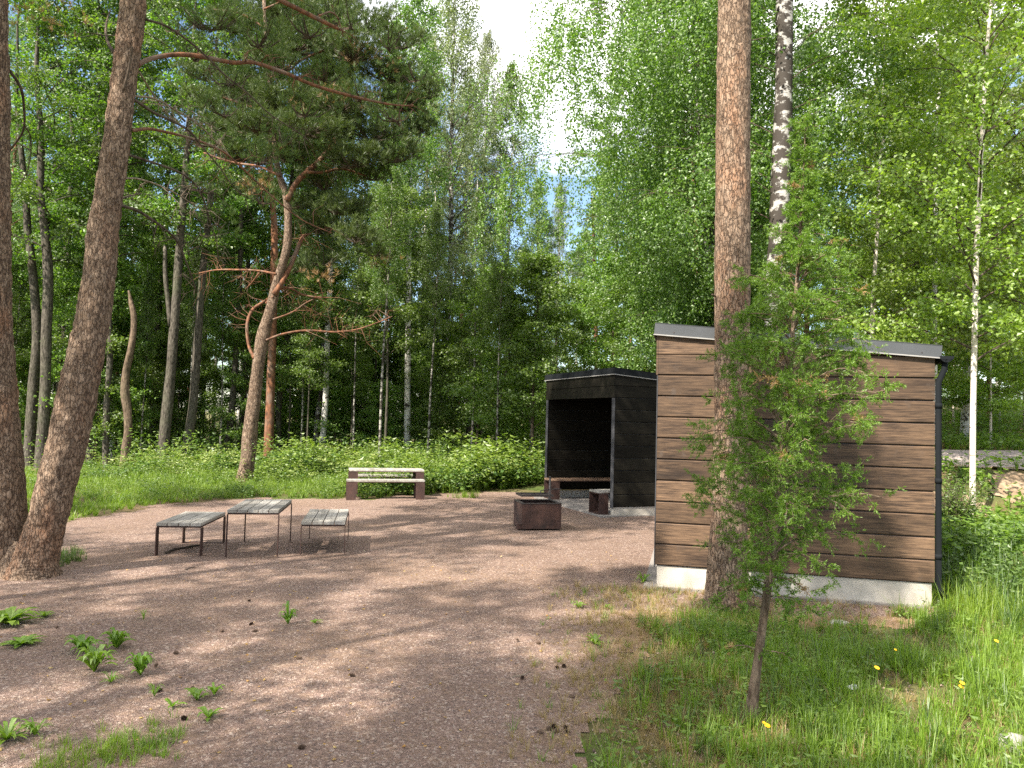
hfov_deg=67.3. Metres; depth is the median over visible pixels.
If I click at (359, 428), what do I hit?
shrub
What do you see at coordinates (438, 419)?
rowan tree
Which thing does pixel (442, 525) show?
gravel yard
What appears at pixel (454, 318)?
young tree
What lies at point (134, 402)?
rowan tree
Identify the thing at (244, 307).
birch tree
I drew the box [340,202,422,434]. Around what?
young tree
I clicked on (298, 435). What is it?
shrub
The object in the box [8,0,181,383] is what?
alder tree
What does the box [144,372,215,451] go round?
shrub
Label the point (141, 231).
birch tree
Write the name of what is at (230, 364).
young tree
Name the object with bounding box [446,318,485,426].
rowan tree
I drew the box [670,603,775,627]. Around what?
grass tuft
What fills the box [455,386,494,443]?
shrub
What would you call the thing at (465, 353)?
rowan tree
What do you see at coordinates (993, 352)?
birch tree
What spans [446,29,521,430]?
birch tree
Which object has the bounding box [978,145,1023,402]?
birch tree
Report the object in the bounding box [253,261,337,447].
young tree
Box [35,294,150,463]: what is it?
rowan tree
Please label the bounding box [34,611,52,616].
weed
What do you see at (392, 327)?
alder tree
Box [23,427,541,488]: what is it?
tall herbs
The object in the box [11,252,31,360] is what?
birch tree
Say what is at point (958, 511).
shrub
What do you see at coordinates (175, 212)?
alder tree
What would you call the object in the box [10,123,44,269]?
birch tree
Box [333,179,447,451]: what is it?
young tree
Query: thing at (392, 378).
rowan tree
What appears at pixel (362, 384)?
young tree
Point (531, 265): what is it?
rowan tree
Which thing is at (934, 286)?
birch tree
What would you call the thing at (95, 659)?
weed
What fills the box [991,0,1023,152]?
alder tree
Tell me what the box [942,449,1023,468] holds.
road
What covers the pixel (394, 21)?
birch tree
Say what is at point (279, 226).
alder tree
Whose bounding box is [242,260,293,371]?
young tree
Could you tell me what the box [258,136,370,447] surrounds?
alder tree
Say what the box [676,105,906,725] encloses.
juniper
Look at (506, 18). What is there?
sky
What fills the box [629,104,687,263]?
birch tree
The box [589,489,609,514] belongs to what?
bench
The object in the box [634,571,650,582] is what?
weed
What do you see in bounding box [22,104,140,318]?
alder tree
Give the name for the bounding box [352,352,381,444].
rowan tree
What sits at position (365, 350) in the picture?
young tree
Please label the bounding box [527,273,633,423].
rowan tree
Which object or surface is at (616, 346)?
rowan tree
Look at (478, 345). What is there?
rowan tree
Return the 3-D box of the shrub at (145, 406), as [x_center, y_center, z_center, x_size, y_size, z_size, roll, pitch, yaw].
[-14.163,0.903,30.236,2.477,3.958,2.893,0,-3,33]
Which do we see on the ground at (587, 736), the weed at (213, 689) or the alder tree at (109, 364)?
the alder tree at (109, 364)
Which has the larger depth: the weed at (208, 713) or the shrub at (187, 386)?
the shrub at (187, 386)
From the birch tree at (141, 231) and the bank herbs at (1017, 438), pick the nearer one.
the bank herbs at (1017, 438)
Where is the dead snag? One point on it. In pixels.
(125, 396)
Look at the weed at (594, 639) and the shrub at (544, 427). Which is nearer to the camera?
the weed at (594, 639)
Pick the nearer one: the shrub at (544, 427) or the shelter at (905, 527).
the shelter at (905, 527)
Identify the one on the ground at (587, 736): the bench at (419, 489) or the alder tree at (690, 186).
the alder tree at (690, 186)
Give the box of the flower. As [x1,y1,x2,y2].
[764,723,769,761]
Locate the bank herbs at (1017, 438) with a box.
[933,408,1023,568]
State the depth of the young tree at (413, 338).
35.55 m
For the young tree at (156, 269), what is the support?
on the ground at (587, 736)
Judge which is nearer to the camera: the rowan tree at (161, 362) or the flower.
the flower
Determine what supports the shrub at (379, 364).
on the ground at (587, 736)
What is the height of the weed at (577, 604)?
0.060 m
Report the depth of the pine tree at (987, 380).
27.17 m
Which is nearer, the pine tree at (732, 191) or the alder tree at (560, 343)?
the pine tree at (732, 191)
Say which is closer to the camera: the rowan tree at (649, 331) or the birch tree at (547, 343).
the rowan tree at (649, 331)
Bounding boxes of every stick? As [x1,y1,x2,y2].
[164,544,199,553]
[512,671,530,677]
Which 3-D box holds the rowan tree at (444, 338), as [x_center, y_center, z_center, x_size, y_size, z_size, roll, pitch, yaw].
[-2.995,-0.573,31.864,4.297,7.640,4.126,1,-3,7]
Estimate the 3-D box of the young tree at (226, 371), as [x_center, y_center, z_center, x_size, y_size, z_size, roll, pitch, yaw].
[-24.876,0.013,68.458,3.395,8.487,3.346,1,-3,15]
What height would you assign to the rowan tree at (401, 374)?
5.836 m
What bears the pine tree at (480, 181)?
on the ground at (587, 736)
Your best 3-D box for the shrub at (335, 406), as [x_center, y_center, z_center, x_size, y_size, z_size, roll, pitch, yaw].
[-6.428,0.822,28.075,2.738,4.377,3.199,-1,-3,43]
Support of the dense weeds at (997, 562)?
on the ground at (587, 736)
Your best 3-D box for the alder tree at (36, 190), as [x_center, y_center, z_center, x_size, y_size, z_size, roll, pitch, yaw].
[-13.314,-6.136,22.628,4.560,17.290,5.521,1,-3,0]
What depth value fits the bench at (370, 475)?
17.57 m
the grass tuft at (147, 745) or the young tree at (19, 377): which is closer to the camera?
the grass tuft at (147, 745)
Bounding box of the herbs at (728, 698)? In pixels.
[572,520,1023,767]
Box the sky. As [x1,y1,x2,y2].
[8,0,1023,416]
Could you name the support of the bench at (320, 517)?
on the gravel yard at (442, 525)
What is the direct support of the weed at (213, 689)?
on the gravel yard at (442, 525)
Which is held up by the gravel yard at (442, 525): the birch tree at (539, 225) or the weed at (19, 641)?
the weed at (19, 641)
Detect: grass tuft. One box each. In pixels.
[1,713,167,767]
[59,544,87,565]
[95,702,195,767]
[447,490,479,498]
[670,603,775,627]
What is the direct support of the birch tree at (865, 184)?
on the ground at (587, 736)
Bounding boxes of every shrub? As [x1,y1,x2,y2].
[16,356,55,442]
[19,395,25,439]
[133,365,176,446]
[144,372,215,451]
[183,362,236,446]
[258,365,300,448]
[261,359,309,444]
[286,387,343,441]
[292,347,370,452]
[328,371,374,445]
[329,373,383,448]
[350,379,413,451]
[366,358,403,443]
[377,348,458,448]
[445,377,491,442]
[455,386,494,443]
[480,359,545,453]
[504,363,547,450]
[520,384,545,451]
[934,471,996,530]
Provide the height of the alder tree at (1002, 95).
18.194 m
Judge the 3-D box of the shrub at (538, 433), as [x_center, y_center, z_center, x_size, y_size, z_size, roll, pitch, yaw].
[0.883,1.207,32.969,3.208,4.389,2.746,3,-3,-26]
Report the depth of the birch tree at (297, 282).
25.35 m
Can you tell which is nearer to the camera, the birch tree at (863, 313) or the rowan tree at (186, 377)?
the rowan tree at (186, 377)
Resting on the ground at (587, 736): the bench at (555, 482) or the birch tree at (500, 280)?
the birch tree at (500, 280)
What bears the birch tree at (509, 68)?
on the ground at (587, 736)
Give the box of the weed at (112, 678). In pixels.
[101,671,122,681]
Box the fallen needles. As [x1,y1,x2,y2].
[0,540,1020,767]
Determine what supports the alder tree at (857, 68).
on the ground at (587, 736)
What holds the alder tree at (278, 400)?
on the ground at (587, 736)
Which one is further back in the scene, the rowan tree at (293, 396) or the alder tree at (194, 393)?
the rowan tree at (293, 396)
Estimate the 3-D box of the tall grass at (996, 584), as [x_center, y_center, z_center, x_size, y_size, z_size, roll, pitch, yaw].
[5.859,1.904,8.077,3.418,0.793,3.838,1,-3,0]
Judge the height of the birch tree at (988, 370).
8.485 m
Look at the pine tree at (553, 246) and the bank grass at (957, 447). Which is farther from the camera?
the pine tree at (553, 246)
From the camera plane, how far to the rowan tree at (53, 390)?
29.97 m
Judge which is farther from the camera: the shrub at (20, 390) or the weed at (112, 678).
the shrub at (20, 390)
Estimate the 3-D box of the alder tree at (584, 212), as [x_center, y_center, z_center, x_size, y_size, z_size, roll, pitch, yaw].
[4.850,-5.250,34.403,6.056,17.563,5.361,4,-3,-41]
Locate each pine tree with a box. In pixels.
[0,0,439,580]
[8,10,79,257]
[10,91,32,217]
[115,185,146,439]
[165,0,342,463]
[165,0,453,482]
[252,201,283,272]
[419,103,494,431]
[422,77,502,435]
[515,215,582,431]
[558,195,628,371]
[591,222,625,360]
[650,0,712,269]
[700,0,765,617]
[753,132,795,330]
[759,26,874,332]
[939,0,1023,417]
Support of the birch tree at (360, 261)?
on the ground at (587, 736)
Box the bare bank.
[933,464,1023,517]
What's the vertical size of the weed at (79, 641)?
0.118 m
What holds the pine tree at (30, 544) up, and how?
on the ground at (587, 736)
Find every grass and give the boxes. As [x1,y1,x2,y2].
[25,454,543,519]
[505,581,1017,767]
[591,518,1023,767]
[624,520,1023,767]
[767,504,1023,767]
[781,657,969,740]
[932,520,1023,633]
[933,415,1023,569]
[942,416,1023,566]
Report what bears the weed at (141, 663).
on the gravel yard at (442, 525)
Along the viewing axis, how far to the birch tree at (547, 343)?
35.69 m
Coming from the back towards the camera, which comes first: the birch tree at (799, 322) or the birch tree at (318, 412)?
the birch tree at (799, 322)
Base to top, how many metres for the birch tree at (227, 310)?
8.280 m
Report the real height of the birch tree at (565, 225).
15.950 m
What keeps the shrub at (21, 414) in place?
on the ground at (587, 736)
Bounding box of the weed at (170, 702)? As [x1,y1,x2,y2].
[164,698,186,707]
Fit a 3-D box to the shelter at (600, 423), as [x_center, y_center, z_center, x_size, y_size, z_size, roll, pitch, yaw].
[2.581,1.285,16.279,3.157,2.982,3.402,2,-3,-20]
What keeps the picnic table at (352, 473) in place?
on the ground at (587, 736)
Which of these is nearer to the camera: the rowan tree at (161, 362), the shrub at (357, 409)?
the rowan tree at (161, 362)
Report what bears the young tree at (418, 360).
on the ground at (587, 736)
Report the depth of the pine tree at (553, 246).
36.09 m
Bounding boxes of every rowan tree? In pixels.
[14,307,54,430]
[20,333,69,417]
[33,252,166,464]
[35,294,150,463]
[97,317,162,463]
[121,331,188,455]
[135,311,220,447]
[197,310,293,440]
[274,311,364,436]
[275,283,369,434]
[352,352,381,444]
[368,340,411,439]
[382,322,456,449]
[391,282,478,434]
[404,338,476,446]
[426,277,529,444]
[437,261,561,453]
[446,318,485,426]
[471,244,588,477]
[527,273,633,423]
[563,251,655,368]
[576,248,676,371]
[622,272,688,372]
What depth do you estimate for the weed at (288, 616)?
6.50 m
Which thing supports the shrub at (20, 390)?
on the ground at (587, 736)
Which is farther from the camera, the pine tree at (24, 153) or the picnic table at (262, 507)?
the pine tree at (24, 153)
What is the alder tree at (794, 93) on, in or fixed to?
on the ground at (587, 736)
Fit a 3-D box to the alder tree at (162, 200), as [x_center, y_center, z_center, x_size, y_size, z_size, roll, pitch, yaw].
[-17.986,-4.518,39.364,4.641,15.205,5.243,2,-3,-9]
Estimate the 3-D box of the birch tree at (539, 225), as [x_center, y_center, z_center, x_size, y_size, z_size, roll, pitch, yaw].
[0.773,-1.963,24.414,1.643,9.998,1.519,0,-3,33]
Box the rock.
[996,732,1023,751]
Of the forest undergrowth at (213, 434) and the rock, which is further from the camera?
the forest undergrowth at (213, 434)
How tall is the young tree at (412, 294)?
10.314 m
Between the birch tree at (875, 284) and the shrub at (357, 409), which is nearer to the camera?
the birch tree at (875, 284)
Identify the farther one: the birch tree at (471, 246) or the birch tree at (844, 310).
the birch tree at (844, 310)
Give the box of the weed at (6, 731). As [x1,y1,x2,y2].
[0,717,41,744]
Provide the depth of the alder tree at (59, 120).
28.66 m
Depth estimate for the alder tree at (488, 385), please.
31.30 m
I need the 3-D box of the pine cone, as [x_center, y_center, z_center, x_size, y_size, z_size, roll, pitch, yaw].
[-1.124,1.942,4.116,0.042,0.031,0.031,-8,-2,-5]
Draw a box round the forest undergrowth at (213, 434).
[21,385,1022,462]
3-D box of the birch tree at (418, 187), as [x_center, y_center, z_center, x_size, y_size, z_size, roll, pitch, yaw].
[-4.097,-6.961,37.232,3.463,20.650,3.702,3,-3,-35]
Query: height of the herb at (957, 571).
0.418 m
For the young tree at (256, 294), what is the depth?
26.90 m
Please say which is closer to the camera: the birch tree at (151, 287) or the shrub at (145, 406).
the birch tree at (151, 287)
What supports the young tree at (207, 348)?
on the ground at (587, 736)
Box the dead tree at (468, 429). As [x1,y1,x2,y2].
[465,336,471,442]
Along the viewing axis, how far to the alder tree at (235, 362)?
26.00 m
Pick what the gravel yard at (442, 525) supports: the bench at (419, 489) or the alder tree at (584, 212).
the bench at (419, 489)
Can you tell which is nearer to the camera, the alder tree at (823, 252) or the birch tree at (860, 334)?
the birch tree at (860, 334)
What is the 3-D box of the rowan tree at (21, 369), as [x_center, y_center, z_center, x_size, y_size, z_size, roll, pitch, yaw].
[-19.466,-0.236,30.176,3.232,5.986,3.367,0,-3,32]
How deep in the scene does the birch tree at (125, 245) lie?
27.32 m
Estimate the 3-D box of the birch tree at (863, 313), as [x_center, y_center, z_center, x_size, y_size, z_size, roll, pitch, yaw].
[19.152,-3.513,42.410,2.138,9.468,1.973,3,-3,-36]
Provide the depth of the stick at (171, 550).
9.81 m
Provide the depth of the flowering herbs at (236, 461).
17.94 m
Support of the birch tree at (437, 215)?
on the ground at (587, 736)
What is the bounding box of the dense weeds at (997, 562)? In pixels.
[933,515,1023,600]
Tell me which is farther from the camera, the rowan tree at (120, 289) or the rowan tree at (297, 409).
the rowan tree at (297, 409)
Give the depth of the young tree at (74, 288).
30.91 m
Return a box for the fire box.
[513,476,561,529]
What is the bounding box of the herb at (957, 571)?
[943,560,986,590]
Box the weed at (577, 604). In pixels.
[571,600,586,607]
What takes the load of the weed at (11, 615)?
on the gravel yard at (442, 525)
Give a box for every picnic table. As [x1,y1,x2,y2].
[225,499,291,556]
[348,468,423,496]
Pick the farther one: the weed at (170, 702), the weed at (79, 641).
the weed at (79, 641)
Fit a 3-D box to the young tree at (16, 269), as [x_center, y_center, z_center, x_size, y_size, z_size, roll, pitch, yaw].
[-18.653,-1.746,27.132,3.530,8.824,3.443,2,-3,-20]
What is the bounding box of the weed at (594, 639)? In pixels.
[585,633,602,644]
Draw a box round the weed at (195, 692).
[185,687,209,699]
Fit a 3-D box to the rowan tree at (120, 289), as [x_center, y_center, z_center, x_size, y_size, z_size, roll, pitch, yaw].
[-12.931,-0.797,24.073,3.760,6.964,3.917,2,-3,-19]
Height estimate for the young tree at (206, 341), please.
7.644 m
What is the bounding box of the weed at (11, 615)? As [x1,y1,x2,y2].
[0,606,41,624]
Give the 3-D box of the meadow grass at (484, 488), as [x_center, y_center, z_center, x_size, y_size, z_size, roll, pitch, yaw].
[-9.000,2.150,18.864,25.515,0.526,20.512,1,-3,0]
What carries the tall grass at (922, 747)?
on the ground at (587, 736)
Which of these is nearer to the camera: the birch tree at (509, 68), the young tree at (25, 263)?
the young tree at (25, 263)
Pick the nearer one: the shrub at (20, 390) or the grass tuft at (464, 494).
the grass tuft at (464, 494)
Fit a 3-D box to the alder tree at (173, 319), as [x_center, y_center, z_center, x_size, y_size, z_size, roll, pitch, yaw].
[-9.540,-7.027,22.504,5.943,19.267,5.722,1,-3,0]
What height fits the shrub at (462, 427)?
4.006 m
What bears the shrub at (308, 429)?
on the ground at (587, 736)
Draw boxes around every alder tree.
[8,0,160,466]
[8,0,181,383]
[9,0,146,467]
[13,23,158,323]
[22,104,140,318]
[23,147,56,407]
[26,0,198,467]
[38,0,196,463]
[46,0,284,468]
[49,0,253,453]
[125,150,201,268]
[128,0,287,459]
[161,145,244,446]
[167,0,339,452]
[182,39,321,451]
[227,0,359,453]
[230,84,337,447]
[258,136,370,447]
[265,124,372,443]
[357,157,431,441]
[464,306,503,443]
[536,276,588,410]
[546,296,580,369]
[550,74,669,360]
[637,80,704,285]
[754,0,849,291]
[786,165,836,332]
[812,0,945,306]
[897,40,1021,159]
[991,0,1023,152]
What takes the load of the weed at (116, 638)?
on the gravel yard at (442, 525)
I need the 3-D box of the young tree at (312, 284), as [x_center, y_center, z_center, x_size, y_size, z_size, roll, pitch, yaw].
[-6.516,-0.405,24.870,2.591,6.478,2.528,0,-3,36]
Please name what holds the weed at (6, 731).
on the gravel yard at (442, 525)
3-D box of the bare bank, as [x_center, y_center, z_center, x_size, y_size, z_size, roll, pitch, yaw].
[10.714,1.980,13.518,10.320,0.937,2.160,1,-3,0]
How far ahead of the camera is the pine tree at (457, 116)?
39.02 m
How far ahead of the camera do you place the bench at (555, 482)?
16.99 m
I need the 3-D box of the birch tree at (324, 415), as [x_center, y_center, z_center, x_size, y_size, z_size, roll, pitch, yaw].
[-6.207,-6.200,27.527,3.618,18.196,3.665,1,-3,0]
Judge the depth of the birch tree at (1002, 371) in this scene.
19.27 m
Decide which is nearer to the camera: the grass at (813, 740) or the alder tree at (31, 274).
the grass at (813, 740)
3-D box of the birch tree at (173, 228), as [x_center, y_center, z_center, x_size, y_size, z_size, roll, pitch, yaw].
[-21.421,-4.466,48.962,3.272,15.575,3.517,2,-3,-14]
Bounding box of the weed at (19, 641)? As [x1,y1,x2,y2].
[0,634,46,648]
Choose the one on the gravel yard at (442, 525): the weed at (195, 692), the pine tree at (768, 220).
the weed at (195, 692)
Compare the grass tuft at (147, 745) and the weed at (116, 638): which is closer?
the grass tuft at (147, 745)
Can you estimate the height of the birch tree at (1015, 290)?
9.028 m
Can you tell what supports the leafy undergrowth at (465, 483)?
on the ground at (587, 736)
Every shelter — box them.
[534,367,657,517]
[643,323,953,608]
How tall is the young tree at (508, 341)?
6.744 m
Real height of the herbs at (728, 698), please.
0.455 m
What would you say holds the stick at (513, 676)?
on the gravel yard at (442, 525)
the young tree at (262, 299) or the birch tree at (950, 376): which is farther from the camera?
the young tree at (262, 299)
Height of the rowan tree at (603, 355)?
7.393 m
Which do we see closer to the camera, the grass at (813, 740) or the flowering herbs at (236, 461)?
the grass at (813, 740)
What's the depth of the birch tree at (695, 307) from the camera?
16.43 m
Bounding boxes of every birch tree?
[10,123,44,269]
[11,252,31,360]
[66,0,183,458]
[117,141,162,447]
[129,264,164,456]
[169,201,191,271]
[178,226,214,383]
[192,179,245,443]
[206,221,243,453]
[226,206,267,424]
[282,0,369,449]
[287,221,326,450]
[289,0,380,453]
[335,196,376,460]
[345,20,428,442]
[361,124,416,457]
[362,0,460,450]
[382,0,525,447]
[403,35,463,397]
[409,194,453,457]
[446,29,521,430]
[453,178,492,446]
[456,0,871,372]
[475,59,541,446]
[479,210,520,446]
[507,167,556,449]
[532,305,555,448]
[544,183,581,365]
[560,245,593,371]
[571,226,592,359]
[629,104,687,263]
[631,0,933,331]
[785,185,818,333]
[789,0,997,378]
[808,0,1023,514]
[819,180,950,392]
[820,191,852,337]
[830,0,1023,423]
[837,155,1012,415]
[848,254,868,337]
[849,86,899,308]
[852,124,967,367]
[876,0,1023,442]
[894,194,1023,423]
[895,165,1023,447]
[897,0,1023,367]
[914,170,1020,409]
[941,138,1023,430]
[942,191,1023,421]
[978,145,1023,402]
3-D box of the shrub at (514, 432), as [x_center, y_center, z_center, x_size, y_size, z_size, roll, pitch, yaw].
[0.221,1.079,28.888,3.144,4.301,2.691,3,-3,-34]
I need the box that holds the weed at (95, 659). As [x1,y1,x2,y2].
[75,644,117,671]
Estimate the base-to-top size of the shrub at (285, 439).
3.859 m
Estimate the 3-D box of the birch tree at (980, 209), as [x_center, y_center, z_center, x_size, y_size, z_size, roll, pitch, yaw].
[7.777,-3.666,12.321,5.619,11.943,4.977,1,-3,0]
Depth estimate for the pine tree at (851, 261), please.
21.04 m
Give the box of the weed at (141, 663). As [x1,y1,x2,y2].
[124,652,154,674]
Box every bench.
[154,511,225,555]
[300,509,348,554]
[346,479,424,499]
[358,474,412,476]
[544,478,609,499]
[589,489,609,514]
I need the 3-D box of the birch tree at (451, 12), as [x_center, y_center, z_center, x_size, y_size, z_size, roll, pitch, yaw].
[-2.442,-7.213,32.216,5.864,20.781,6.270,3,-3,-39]
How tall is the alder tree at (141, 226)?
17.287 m
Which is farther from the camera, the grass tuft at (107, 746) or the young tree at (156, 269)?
the young tree at (156, 269)
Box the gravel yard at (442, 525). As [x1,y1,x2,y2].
[0,491,960,767]
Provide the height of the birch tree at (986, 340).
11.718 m
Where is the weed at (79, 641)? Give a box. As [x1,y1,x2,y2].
[64,634,104,651]
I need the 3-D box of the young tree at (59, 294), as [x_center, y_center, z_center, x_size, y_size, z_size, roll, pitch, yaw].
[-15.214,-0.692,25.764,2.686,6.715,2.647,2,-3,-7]
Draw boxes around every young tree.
[11,181,85,391]
[11,210,57,348]
[11,225,41,336]
[11,226,40,358]
[12,282,41,380]
[19,267,80,392]
[121,232,202,451]
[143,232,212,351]
[154,274,220,406]
[180,308,217,383]
[181,182,279,452]
[215,317,265,413]
[217,353,249,390]
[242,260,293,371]
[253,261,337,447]
[271,273,351,449]
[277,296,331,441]
[320,295,386,454]
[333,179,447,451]
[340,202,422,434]
[352,305,384,448]
[382,251,455,420]
[394,311,440,448]
[436,287,478,431]
[478,323,534,386]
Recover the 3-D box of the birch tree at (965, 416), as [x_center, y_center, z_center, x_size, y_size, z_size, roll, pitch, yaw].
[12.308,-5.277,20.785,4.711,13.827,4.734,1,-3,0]
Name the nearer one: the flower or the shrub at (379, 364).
the flower
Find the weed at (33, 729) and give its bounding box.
[17,717,54,734]
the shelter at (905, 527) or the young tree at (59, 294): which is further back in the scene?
the young tree at (59, 294)
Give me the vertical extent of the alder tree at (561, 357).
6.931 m
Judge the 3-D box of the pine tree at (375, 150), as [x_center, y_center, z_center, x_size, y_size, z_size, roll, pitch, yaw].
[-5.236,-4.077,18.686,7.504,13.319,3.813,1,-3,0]
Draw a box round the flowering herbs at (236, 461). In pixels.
[27,439,517,475]
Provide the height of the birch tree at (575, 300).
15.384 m
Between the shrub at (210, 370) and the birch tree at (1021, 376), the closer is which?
the birch tree at (1021, 376)
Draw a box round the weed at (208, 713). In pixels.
[197,706,222,721]
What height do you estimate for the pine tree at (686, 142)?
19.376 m
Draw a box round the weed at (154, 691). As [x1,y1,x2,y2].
[147,683,164,696]
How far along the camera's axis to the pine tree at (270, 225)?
57.96 m
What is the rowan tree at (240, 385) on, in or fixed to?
on the ground at (587, 736)
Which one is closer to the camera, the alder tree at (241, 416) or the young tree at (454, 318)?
the alder tree at (241, 416)
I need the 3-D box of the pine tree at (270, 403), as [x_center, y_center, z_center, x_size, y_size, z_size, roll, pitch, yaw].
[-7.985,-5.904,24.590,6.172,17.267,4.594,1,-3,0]
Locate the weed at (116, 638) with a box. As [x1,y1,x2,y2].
[98,627,135,647]
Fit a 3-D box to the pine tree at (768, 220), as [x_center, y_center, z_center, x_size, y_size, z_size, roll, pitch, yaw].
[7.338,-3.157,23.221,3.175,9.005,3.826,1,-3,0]
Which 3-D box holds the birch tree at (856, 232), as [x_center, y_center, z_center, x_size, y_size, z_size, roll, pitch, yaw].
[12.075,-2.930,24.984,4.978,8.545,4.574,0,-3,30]
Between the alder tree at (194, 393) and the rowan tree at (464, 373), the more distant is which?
the rowan tree at (464, 373)
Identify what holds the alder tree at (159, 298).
on the ground at (587, 736)
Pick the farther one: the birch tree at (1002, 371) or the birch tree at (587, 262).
the birch tree at (587, 262)
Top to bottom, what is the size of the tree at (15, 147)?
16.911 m
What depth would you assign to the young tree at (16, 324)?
24.05 m
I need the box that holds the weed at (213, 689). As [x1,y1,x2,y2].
[207,682,225,694]
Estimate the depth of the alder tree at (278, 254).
34.96 m
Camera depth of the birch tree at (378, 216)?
22.99 m
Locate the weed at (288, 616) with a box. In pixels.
[278,601,297,623]
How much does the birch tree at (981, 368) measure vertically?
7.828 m
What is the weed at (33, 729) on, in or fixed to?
on the gravel yard at (442, 525)
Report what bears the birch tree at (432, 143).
on the ground at (587, 736)
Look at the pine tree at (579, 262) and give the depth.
34.05 m
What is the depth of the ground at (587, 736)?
5.28 m
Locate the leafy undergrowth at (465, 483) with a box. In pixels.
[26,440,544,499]
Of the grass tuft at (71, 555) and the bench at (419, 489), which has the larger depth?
the bench at (419, 489)
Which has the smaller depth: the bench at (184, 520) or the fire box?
the bench at (184, 520)
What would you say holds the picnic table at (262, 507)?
on the gravel yard at (442, 525)
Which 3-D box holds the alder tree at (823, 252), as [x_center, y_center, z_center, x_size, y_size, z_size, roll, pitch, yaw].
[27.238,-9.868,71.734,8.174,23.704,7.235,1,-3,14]
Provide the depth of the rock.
4.36 m
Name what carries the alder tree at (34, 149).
on the ground at (587, 736)
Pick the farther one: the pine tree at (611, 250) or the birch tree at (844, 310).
the pine tree at (611, 250)
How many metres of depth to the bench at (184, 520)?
9.64 m
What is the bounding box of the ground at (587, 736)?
[23,398,1023,767]
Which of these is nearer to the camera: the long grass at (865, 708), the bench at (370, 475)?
the long grass at (865, 708)
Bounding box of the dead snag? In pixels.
[119,290,136,466]
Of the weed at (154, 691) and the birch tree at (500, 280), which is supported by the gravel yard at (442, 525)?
the weed at (154, 691)
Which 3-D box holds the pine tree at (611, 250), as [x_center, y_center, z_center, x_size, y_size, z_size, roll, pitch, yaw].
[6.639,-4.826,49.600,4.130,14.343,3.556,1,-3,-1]
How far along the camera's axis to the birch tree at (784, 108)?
13.94 m
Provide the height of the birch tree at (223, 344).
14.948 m

